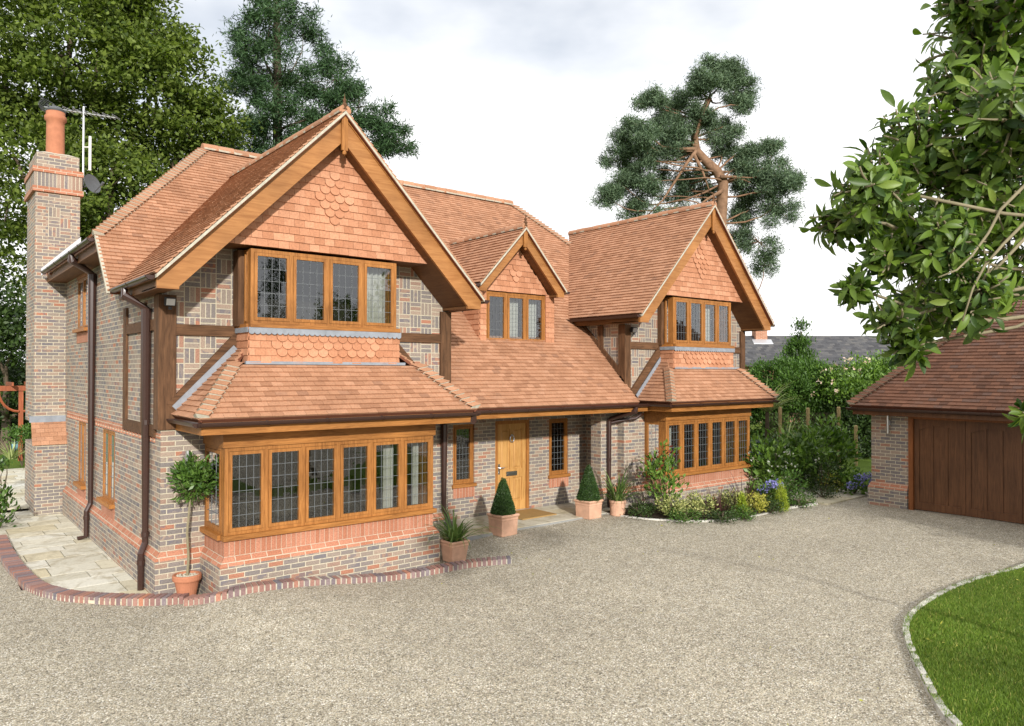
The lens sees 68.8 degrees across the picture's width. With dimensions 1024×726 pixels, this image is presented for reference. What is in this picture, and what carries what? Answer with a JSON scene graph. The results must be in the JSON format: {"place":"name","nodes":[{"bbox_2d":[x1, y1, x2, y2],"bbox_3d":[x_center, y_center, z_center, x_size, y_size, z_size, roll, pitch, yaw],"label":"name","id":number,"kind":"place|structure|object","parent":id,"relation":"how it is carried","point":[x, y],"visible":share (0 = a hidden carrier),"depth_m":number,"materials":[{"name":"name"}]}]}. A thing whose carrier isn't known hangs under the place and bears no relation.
{"place":"outdoors","nodes":[
{"label":"outdoors","id":0,"kind":"place"},
{"bbox_2d":[0,508,27,561],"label":"patio bed","id":1,"kind":"object","parent":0,"point":[20,509],"visible":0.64,"depth_m":17.31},
{"bbox_2d":[0,454,16,492],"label":"edge plant","id":2,"kind":"object","parent":1,"relation":"on","point":[2,463],"visible":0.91,"depth_m":19.08,"materials":[{"name":"green plant"}]},
{"bbox_2d":[0,480,21,526],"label":"edge plant","id":3,"kind":"object","parent":1,"relation":"on","point":[4,504],"visible":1,"depth_m":15.29,"materials":[{"name":"green plant"}]},
{"bbox_2d":[0,468,147,604],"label":"patio","id":4,"kind":"structure","parent":0,"point":[52,549],"depth_m":13.21,"materials":[{"name":"stone"}]},
{"bbox_2d":[0,422,870,489],"bbox_3d":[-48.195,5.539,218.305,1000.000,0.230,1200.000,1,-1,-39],"label":"ground","id":5,"kind":"structure","parent":0,"point":[16,464],"depth_m":27.19,"materials":[{"name":"green plant"}]},
{"bbox_2d":[0,438,24,458],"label":"sword plant","id":6,"kind":"object","parent":5,"relation":"on","point":[10,454],"visible":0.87,"depth_m":24.93,"materials":[{"name":"green plant"}]},
{"bbox_2d":[0,382,25,460],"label":"pergola","id":7,"kind":"object","parent":5,"relation":"on","point":[19,389],"visible":0.45,"depth_m":26.93,"materials":[{"name":"orange wood"}]},
{"bbox_2d":[11,441,17,450],"bbox_3d":[-20.260,3.380,30.417,0.580,0.360,0.580,1,-1,-39],"label":"blue pot","id":8,"kind":"object","parent":5,"relation":"on","point":[16,446],"visible":0.33,"depth_m":30.24,"materials":[{"name":"ceramic"}]},
{"bbox_2d":[0,268,31,454],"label":"dark tree","id":9,"kind":"object","parent":5,"relation":"on","point":[12,342],"visible":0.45,"depth_m":29.24,"materials":[{"name":"green plant"}]},
{"bbox_2d":[0,423,31,465],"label":"border shrub","id":10,"kind":"object","parent":5,"relation":"on","point":[20,431],"visible":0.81,"depth_m":25.32,"materials":[{"name":"green plant"}]},
{"bbox_2d":[0,0,275,302],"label":"spreading tree","id":11,"kind":"object","parent":5,"relation":"on","point":[138,46],"visible":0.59,"depth_m":32.03,"materials":[{"name":"green plant"}]},
{"bbox_2d":[213,0,422,166],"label":"dark pine","id":12,"kind":"object","parent":5,"relation":"on","point":[276,13],"visible":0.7,"depth_m":37.06,"materials":[{"name":"green plant"}]},
{"bbox_2d":[24,93,779,594],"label":"brick house","id":13,"kind":"structure","parent":5,"relation":"on","point":[348,353],"depth_m":13.36,"materials":[{"name":"brick"}]},
{"bbox_2d":[38,97,119,185],"bbox_3d":[-10.073,-5.141,17.433,1.713,1.959,0.480,0,-1,1],"label":"tv aerial","id":14,"kind":"object","parent":13,"relation":"attached to","point":[84,113],"visible":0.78,"depth_m":17.50,"materials":[{"name":"metal"}]},
{"bbox_2d":[73,421,85,489],"bbox_3d":[-8.888,1.878,15.472,0.200,1.355,0.920,1,-1,-39],"label":"window","id":15,"kind":"structure","parent":13,"relation":"in","point":[81,484],"depth_m":15.44,"materials":[{"name":"brown wood"}]},
{"bbox_2d":[72,275,87,332],"bbox_3d":[-8.894,-1.212,15.522,0.200,1.135,1.360,1,-1,-39],"label":"window","id":16,"kind":"structure","parent":13,"relation":"in","point":[82,283],"depth_m":15.49,"materials":[{"name":"brown wood"}]},
{"bbox_2d":[82,174,103,192],"bbox_3d":[-9.796,-4.192,17.430,0.452,0.446,0.495,1,-1,-39],"label":"satellite dish","id":17,"kind":"object","parent":13,"relation":"attached to","point":[93,184],"visible":0.99,"depth_m":17.49,"materials":[{"name":"grey metal"}]},
{"bbox_2d":[96,428,114,508],"bbox_3d":[-7.252,1.869,13.452,0.200,1.335,1.120,1,-1,-39],"label":"window","id":18,"kind":"structure","parent":13,"relation":"in","point":[108,498],"depth_m":13.42,"materials":[{"name":"brown wood"}]},
{"bbox_2d":[164,297,175,309],"bbox_3d":[-4.896,-0.853,10.695,0.140,0.180,0.135,1,-1,-39],"label":"security light","id":19,"kind":"object","parent":13,"relation":"attached to","point":[169,301],"visible":1,"depth_m":10.65,"materials":[{"name":"white plastic"}]},
{"bbox_2d":[183,450,190,462],"bbox_3d":[-4.719,1.379,10.860,0.074,0.220,0.143,1,-1,-39],"label":"wall lamp","id":20,"kind":"object","parent":13,"relation":"attached to","point":[185,454],"visible":0.5,"depth_m":10.80,"materials":[{"name":"glass"}]},
{"bbox_2d":[199,444,221,540],"bbox_3d":[-4.302,1.834,10.796,0.170,1.290,0.840,1,-1,-39],"label":"bay window","id":21,"kind":"structure","parent":13,"relation":"in","point":[212,527],"depth_m":10.74,"materials":[{"name":"brown wood"}]},
{"bbox_2d":[244,249,247,323],"bbox_3d":[-3.942,-1.138,11.212,0.108,1.115,0.170,1,-1,-39],"label":"window","id":22,"kind":"structure","parent":13,"relation":"in","point":[245,251],"depth_m":11.20,"materials":[{"name":"brown wood"}]},
{"bbox_2d":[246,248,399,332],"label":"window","id":23,"kind":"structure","parent":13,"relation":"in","point":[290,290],"depth_m":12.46,"materials":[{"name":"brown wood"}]},
{"bbox_2d":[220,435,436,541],"bbox_3d":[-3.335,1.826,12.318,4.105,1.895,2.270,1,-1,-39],"label":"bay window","id":24,"kind":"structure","parent":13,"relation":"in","point":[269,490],"depth_m":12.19,"materials":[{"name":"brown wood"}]},
{"bbox_2d":[452,424,476,488],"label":"window","id":25,"kind":"structure","parent":13,"relation":"in","point":[463,434],"depth_m":15.61,"materials":[{"name":"brown wood"}]},
{"bbox_2d":[462,291,544,341],"bbox_3d":[-0.177,-0.955,16.397,2.310,1.730,0.950,1,-1,-39],"label":"window","id":26,"kind":"structure","parent":13,"relation":"in","point":[507,313],"depth_m":16.28,"materials":[{"name":"brown wood"}]},
{"bbox_2d":[498,423,525,509],"bbox_3d":[-0.009,2.268,16.297,0.804,1.882,0.112,1,-1,-39],"label":"front door","id":27,"kind":"structure","parent":13,"relation":"in","point":[511,437],"depth_m":16.36,"materials":[{"name":"brown wood"}]},
{"bbox_2d":[548,418,570,478],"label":"window","id":28,"kind":"structure","parent":13,"relation":"in","point":[557,427],"depth_m":17.29,"materials":[{"name":"brown wood"}]},
{"bbox_2d":[630,327,636,334],"bbox_3d":[2.736,-0.728,16.889,0.140,0.180,0.135,1,-1,-39],"label":"security light","id":29,"kind":"object","parent":13,"relation":"attached to","point":[633,329],"visible":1,"depth_m":16.84,"materials":[{"name":"white plastic"}]},
{"bbox_2d":[642,420,661,475],"bbox_3d":[3.235,1.942,17.068,0.170,1.275,0.580,1,-1,-39],"label":"bay window","id":30,"kind":"structure","parent":13,"relation":"in","point":[653,428],"depth_m":17.08,"materials":[{"name":"brown wood"}]},
{"bbox_2d":[664,297,669,343],"bbox_3d":[3.656,-0.982,17.495,0.108,1.095,0.170,1,-1,-39],"label":"window","id":31,"kind":"structure","parent":13,"relation":"in","point":[666,300],"depth_m":17.48,"materials":[{"name":"brown wood"}]},
{"bbox_2d":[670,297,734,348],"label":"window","id":32,"kind":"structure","parent":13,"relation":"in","point":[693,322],"depth_m":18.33,"materials":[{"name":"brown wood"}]},
{"bbox_2d":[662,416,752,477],"bbox_3d":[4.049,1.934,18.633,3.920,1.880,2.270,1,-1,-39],"label":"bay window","id":33,"kind":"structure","parent":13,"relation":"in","point":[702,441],"depth_m":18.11,"materials":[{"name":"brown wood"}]},
{"bbox_2d":[440,502,627,545],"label":"porch paving","id":34,"kind":"structure","parent":5,"relation":"on","point":[565,511],"depth_m":15.34,"materials":[{"name":"stone"}]},
{"bbox_2d":[516,508,556,519],"bbox_3d":[0.329,3.198,15.835,0.940,0.022,0.800,1,-1,-39],"label":"doormat","id":35,"kind":"object","parent":34,"relation":"on","point":[530,513],"visible":0.71,"depth_m":15.83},
{"bbox_2d":[585,51,811,290],"bbox_3d":[9.499,-6.008,38.478,11.558,19.643,5.974,0,-1,-1],"label":"scots pine","id":36,"kind":"object","parent":5,"relation":"on","point":[669,129],"visible":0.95,"depth_m":37.78,"materials":[{"name":"green plant"}]},
{"bbox_2d":[739,427,802,488],"bbox_3d":[6.523,2.492,18.840,1.800,1.718,1.733,1,-1,-39],"label":"flowering shrub","id":37,"kind":"object","parent":5,"relation":"on","point":[767,454],"visible":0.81,"depth_m":18.65,"materials":[{"name":"green plant"}]},
{"bbox_2d":[773,419,833,490],"bbox_3d":[7.520,2.448,19.551,1.691,1.978,1.726,1,-1,-39],"label":"flowering shrub","id":38,"kind":"object","parent":5,"relation":"on","point":[809,447],"visible":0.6,"depth_m":19.18,"materials":[{"name":"green plant"}]},
{"bbox_2d":[790,409,864,483],"bbox_3d":[8.743,2.337,20.694,2.058,2.154,1.864,0,-1,20],"label":"flowering shrub","id":39,"kind":"object","parent":5,"relation":"on","point":[841,441],"visible":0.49,"depth_m":20.38,"materials":[{"name":"green plant"}]},
{"bbox_2d":[745,331,919,421],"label":"neighbour house","id":40,"kind":"structure","parent":5,"relation":"on","point":[758,344],"depth_m":47.83,"materials":[{"name":"tile"}]},
{"bbox_2d":[837,407,840,468],"bbox_3d":[10.185,2.391,23.309,0.105,2.055,0.110,1,-1,-39],"label":"fence post","id":41,"kind":"object","parent":5,"relation":"on","point":[838,412],"visible":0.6,"depth_m":23.27,"materials":[{"name":"brown wood"}]},
{"bbox_2d":[798,0,1023,440],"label":"magnolia tree","id":42,"kind":"object","parent":5,"relation":"on","point":[976,210],"visible":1,"depth_m":3.19,"materials":[{"name":"green plant"}]},
{"bbox_2d":[846,300,1023,523],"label":"brick garage","id":43,"kind":"structure","parent":5,"relation":"on","point":[950,442],"depth_m":16.02,"materials":[{"name":"tile"}]},
{"bbox_2d":[886,416,890,432],"bbox_3d":[8.489,1.354,16.865,0.134,0.460,0.070,1,-1,-39],"label":"wall lamp","id":44,"kind":"object","parent":43,"relation":"attached to","point":[888,422],"visible":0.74,"depth_m":16.82,"materials":[{"name":"metal"}]},
{"bbox_2d":[914,419,965,515],"bbox_3d":[9.238,2.223,16.143,0.065,1.990,1.024,1,-1,-39],"label":"garage door leaf","id":45,"kind":"structure","parent":43,"relation":"in","point":[939,445],"depth_m":16.13,"materials":[{"name":"brown wood"}]},
{"bbox_2d":[966,421,1022,523],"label":"garage door leaf","id":46,"kind":"structure","parent":43,"relation":"in","point":[994,451],"depth_m":15.32,"materials":[{"name":"brown wood"}]},
{"bbox_2d":[1023,436,1023,523],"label":"garage door leaf","id":47,"kind":"structure","parent":43,"relation":"in","point":[1023,436],"depth_m":14.90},
{"bbox_2d":[902,564,1023,725],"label":"stone edging","id":48,"kind":"object","parent":5,"relation":"on","point":[947,719],"visible":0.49,"depth_m":7.77,"materials":[{"name":"stone"}]},
{"bbox_2d":[417,501,504,549],"bbox_3d":[-0.988,2.729,12.612,1.478,0.679,1.716,1,-1,-39],"label":"strap leaf plant","id":49,"kind":"object","parent":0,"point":[453,533],"visible":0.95,"depth_m":12.53,"materials":[{"name":"green plant"}]},
{"bbox_2d":[0,484,1023,725],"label":"gravel drive","id":50,"kind":"structure","parent":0,"point":[569,633],"depth_m":8.98,"materials":[{"name":"beige gravel"}]},
{"bbox_2d":[0,534,511,605],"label":"brick kerb","id":51,"kind":"structure","parent":50,"relation":"on","point":[21,572],"depth_m":10.82,"materials":[{"name":"red brick"}]},
{"bbox_2d":[172,570,201,594],"bbox_3d":[-4.642,3.165,10.676,0.390,0.305,0.390,1,-1,-39],"label":"terracotta pot","id":52,"kind":"object","parent":51,"relation":"on","point":[183,582],"visible":0.96,"depth_m":10.56,"materials":[{"name":"orange ceramic"}]},
{"bbox_2d":[166,450,217,575],"bbox_3d":[-4.549,2.181,10.742,0.802,1.877,0.840,1,-1,-39],"label":"bay tree","id":53,"kind":"object","parent":52,"relation":"in","point":[191,475],"visible":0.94,"depth_m":10.61,"materials":[{"name":"green plant"}]},
{"bbox_2d":[440,538,469,561],"bbox_3d":[-0.971,3.153,12.595,0.394,0.360,0.394,1,-1,-39],"label":"square planter","id":54,"kind":"object","parent":50,"relation":"on","point":[453,551],"visible":0.77,"depth_m":12.48,"materials":[{"name":"ceramic"}]},
{"bbox_2d":[487,513,519,536],"bbox_3d":[-0.168,3.042,14.147,0.460,0.400,0.460,1,-1,-39],"label":"square planter","id":55,"kind":"object","parent":50,"relation":"on","point":[507,524],"visible":0.88,"depth_m":14.00,"materials":[{"name":"ceramic"}]},
{"bbox_2d":[490,477,515,516],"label":"topiary shrub","id":56,"kind":"object","parent":55,"relation":"in","point":[503,504],"visible":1,"depth_m":14.04,"materials":[{"name":"green plant"}]},
{"bbox_2d":[574,499,603,519],"bbox_3d":[1.611,3.054,15.717,0.445,0.380,0.445,1,-1,-43],"label":"square planter","id":57,"kind":"object","parent":50,"relation":"on","point":[589,510],"visible":0.79,"depth_m":15.57,"materials":[{"name":"ceramic"}]},
{"bbox_2d":[576,464,600,502],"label":"topiary shrub","id":58,"kind":"object","parent":57,"relation":"in","point":[588,489],"visible":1,"depth_m":15.60,"materials":[{"name":"green plant"}]},
{"bbox_2d":[606,503,817,521],"bbox_3d":[4.629,3.248,16.028,5.165,0.112,1.324,0,-1,-12],"label":"bed edging","id":59,"kind":"object","parent":50,"relation":"on","point":[712,520],"visible":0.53,"depth_m":15.43,"materials":[{"name":"stone"}]},
{"bbox_2d":[441,518,1023,724],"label":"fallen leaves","id":60,"kind":"object","parent":50,"relation":"on","point":[860,648],"visible":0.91,"depth_m":8.88,"materials":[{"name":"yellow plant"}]},
{"bbox_2d":[725,503,762,520],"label":"ground cover","id":61,"kind":"object","parent":50,"relation":"on","point":[746,516],"visible":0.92,"depth_m":15.32,"materials":[{"name":"green plant"}]},
{"bbox_2d":[773,480,791,511],"bbox_3d":[5.840,2.882,16.230,0.424,0.758,0.443,1,-1,-39],"label":"dwarf conifer","id":62,"kind":"object","parent":50,"relation":"on","point":[782,491],"visible":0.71,"depth_m":16.18,"materials":[{"name":"green plant"}]},
{"bbox_2d":[787,490,816,508],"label":"ground cover","id":63,"kind":"object","parent":50,"relation":"on","point":[800,503],"visible":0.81,"depth_m":16.70,"materials":[{"name":"green plant"}]},
{"bbox_2d":[817,472,844,491],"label":"shrub","id":64,"kind":"object","parent":50,"relation":"on","point":[830,475],"visible":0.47,"depth_m":18.76,"materials":[{"name":"green plant"}]},
{"bbox_2d":[832,467,870,494],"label":"hydrangea","id":65,"kind":"object","parent":50,"relation":"on","point":[862,480],"visible":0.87,"depth_m":18.40,"materials":[{"name":"green plant"}]},
{"bbox_2d":[0,0,1023,362],"label":"sky","id":66,"kind":"structure","parent":0,"point":[514,100],"materials":[{"name":"white"}]},
{"bbox_2d":[607,495,809,518],"bbox_3d":[6.644,3.255,20.153,12.250,0.001,5.000,1,-1,-39],"label":"planting bed","id":67,"kind":"object","parent":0,"point":[657,515],"visible":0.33,"depth_m":16.15,"materials":[{"name":"soil"}]},
{"bbox_2d":[609,499,625,515],"bbox_3d":[2.251,3.080,15.927,0.360,0.330,0.360,1,-1,-39],"label":"round pot","id":68,"kind":"object","parent":67,"relation":"on","point":[618,509],"visible":0.86,"depth_m":15.79,"materials":[{"name":"ceramic"}]},
{"bbox_2d":[587,465,661,507],"bbox_3d":[2.342,2.621,15.928,1.784,0.730,1.899,1,-1,-39],"label":"strap leaf plant","id":69,"kind":"object","parent":68,"relation":"in","point":[618,494],"visible":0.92,"depth_m":15.81,"materials":[{"name":"green plant"}]},
{"bbox_2d":[625,498,659,518],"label":"ground cover","id":70,"kind":"object","parent":67,"relation":"on","point":[650,508],"visible":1,"depth_m":15.53,"materials":[{"name":"green plant"}]},
{"bbox_2d":[637,439,689,513],"bbox_3d":[3.189,2.415,15.859,1.081,1.640,1.152,0,-1,-3],"label":"photinia","id":71,"kind":"object","parent":67,"relation":"on","point":[664,466],"visible":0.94,"depth_m":15.75,"materials":[{"name":"green plant"}]},
{"bbox_2d":[654,492,690,516],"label":"variegated shrub","id":72,"kind":"object","parent":67,"relation":"on","point":[671,504],"visible":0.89,"depth_m":15.37,"materials":[{"name":"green plant"}]},
{"bbox_2d":[665,505,706,523],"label":"ground cover","id":73,"kind":"object","parent":67,"relation":"on","point":[695,516],"visible":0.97,"depth_m":15.16,"materials":[{"name":"green plant"}]},
{"bbox_2d":[680,489,718,517],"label":"variegated shrub","id":74,"kind":"object","parent":67,"relation":"on","point":[693,502],"visible":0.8,"depth_m":15.47,"materials":[{"name":"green plant"}]},
{"bbox_2d":[704,488,736,514],"bbox_3d":[4.364,2.903,15.818,0.821,0.602,0.845,0,-1,23],"label":"bronze flax","id":75,"kind":"object","parent":67,"relation":"on","point":[719,505],"visible":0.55,"depth_m":15.83,"materials":[{"name":"brown plant"}]},
{"bbox_2d":[703,506,740,524],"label":"ground cover","id":76,"kind":"object","parent":67,"relation":"on","point":[728,516],"visible":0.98,"depth_m":15.13,"materials":[{"name":"green plant"}]},
{"bbox_2d":[714,488,753,510],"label":"grey shrub","id":77,"kind":"object","parent":67,"relation":"on","point":[728,499],"visible":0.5,"depth_m":16.17,"materials":[{"name":"brown plant"}]},
{"bbox_2d":[710,472,769,506],"bbox_3d":[5.039,2.770,16.412,1.393,0.884,1.452,1,-1,-39],"label":"bronze flax","id":78,"kind":"object","parent":67,"relation":"on","point":[747,489],"visible":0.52,"depth_m":16.46,"materials":[{"name":"green plant"}]},
{"bbox_2d":[735,492,748,518],"bbox_3d":[4.800,2.949,15.585,0.343,0.607,0.334,1,-1,-39],"label":"dwarf conifer","id":79,"kind":"object","parent":67,"relation":"on","point":[742,501],"visible":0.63,"depth_m":15.56,"materials":[{"name":"green plant"}]},
{"bbox_2d":[745,490,769,512],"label":"yellow shrub","id":80,"kind":"object","parent":67,"relation":"on","point":[756,503],"visible":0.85,"depth_m":15.92,"materials":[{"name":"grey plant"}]},
{"bbox_2d":[744,478,787,504],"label":"hydrangea","id":81,"kind":"object","parent":67,"relation":"on","point":[766,488],"visible":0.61,"depth_m":16.69,"materials":[{"name":"green plant"}]},
{"bbox_2d":[757,495,785,514],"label":"ground cover","id":82,"kind":"object","parent":67,"relation":"on","point":[772,505],"visible":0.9,"depth_m":15.93,"materials":[{"name":"green plant"}]},
{"bbox_2d":[761,468,807,498],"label":"dark shrub","id":83,"kind":"object","parent":67,"relation":"on","point":[791,484],"visible":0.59,"depth_m":17.59,"materials":[{"name":"green plant"}]},
{"bbox_2d":[757,485,865,504],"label":"garden path","id":84,"kind":"structure","parent":0,"point":[832,500],"depth_m":17.91,"materials":[{"name":"stone"}]},
{"bbox_2d":[802,483,842,498],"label":"ground cover","id":85,"kind":"object","parent":84,"relation":"on","point":[825,495],"visible":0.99,"depth_m":17.88,"materials":[{"name":"green plant"}]},
{"bbox_2d":[797,456,849,491],"bbox_3d":[7.911,2.815,18.852,1.319,1.047,1.221,1,-1,-39],"label":"dark shrub","id":86,"kind":"object","parent":84,"relation":"on","point":[834,466],"visible":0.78,"depth_m":18.77,"materials":[{"name":"green plant"}]},
{"bbox_2d":[752,438,870,485],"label":"back lawn","id":87,"kind":"structure","parent":0,"point":[864,464],"depth_m":23.80,"materials":[{"name":"green plant"}]},
{"bbox_2d":[778,407,781,440],"bbox_3d":[8.357,2.389,23.309,0.105,2.051,0.110,1,-1,-39],"label":"fence post","id":88,"kind":"object","parent":87,"relation":"on","point":[780,415],"visible":0.4,"depth_m":23.27,"materials":[{"name":"brown wood"}]},
{"bbox_2d":[769,413,837,454],"bbox_3d":[9.094,2.196,23.291,2.183,1.307,0.018,0,-1,0],"label":"trellis fence","id":89,"kind":"object","parent":88,"relation":"attached to","point":[796,422],"visible":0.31,"depth_m":23.29,"materials":[{"name":"brown wood"}]},
{"bbox_2d":[759,375,803,470],"bbox_3d":[6.969,1.803,20.623,2.276,3.018,2.132,1,-1,-39],"label":"cabbage palm","id":90,"kind":"object","parent":87,"relation":"on","point":[770,409],"visible":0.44,"depth_m":20.54,"materials":[{"name":"green plant"}]},
{"bbox_2d":[773,418,803,438],"bbox_3d":[8.341,2.419,22.494,1.214,1.835,1.551,0,-1,-6],"label":"cabbage palm","id":91,"kind":"object","parent":87,"relation":"on","point":[789,429],"visible":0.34,"depth_m":22.58,"materials":[{"name":"green plant"}]},
{"bbox_2d":[779,316,820,428],"bbox_3d":[11.507,0.747,29.971,1.810,5.315,1.753,0,-1,30],"label":"young conifer","id":92,"kind":"object","parent":87,"relation":"on","point":[798,346],"visible":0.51,"depth_m":29.83,"materials":[{"name":"green plant"}]},
{"bbox_2d":[745,353,861,447],"bbox_3d":[10.531,1.836,28.202,6.028,4.467,4.094,0,-1,25],"label":"tall hedge","id":93,"kind":"object","parent":87,"relation":"on","point":[801,372],"visible":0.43,"depth_m":27.26,"materials":[{"name":"green plant"}]},
{"bbox_2d":[806,408,809,431],"bbox_3d":[9.227,2.405,23.309,0.105,2.024,0.110,1,-1,-39],"label":"fence post","id":94,"kind":"object","parent":87,"relation":"on","point":[807,415],"visible":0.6,"depth_m":23.27,"materials":[{"name":"brown wood"}]},
{"bbox_2d":[818,390,870,458],"bbox_3d":[12.651,2.492,26.603,3.941,3.162,3.278,0,-1,3],"label":"dark yew","id":95,"kind":"object","parent":87,"relation":"on","point":[850,420],"visible":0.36,"depth_m":26.00,"materials":[{"name":"green plant"}]},
{"bbox_2d":[811,349,898,411],"bbox_3d":[12.603,1.392,27.258,5.531,4.004,3.239,0,-1,-20],"label":"rambling rose","id":96,"kind":"object","parent":87,"relation":"on","point":[856,377],"visible":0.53,"depth_m":26.43,"materials":[{"name":"green plant"}]},
{"bbox_2d":[854,425,857,465],"bbox_3d":[11.043,2.715,24.005,0.105,1.426,0.110,1,-1,-39],"label":"fence post","id":97,"kind":"object","parent":87,"relation":"on","point":[855,430],"visible":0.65,"depth_m":23.96,"materials":[{"name":"brown wood"}]},
{"bbox_2d":[902,563,1023,725],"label":"front lawn","id":98,"kind":"structure","parent":0,"point":[960,680],"depth_m":8.04,"materials":[{"name":"green plant"}]}
]}

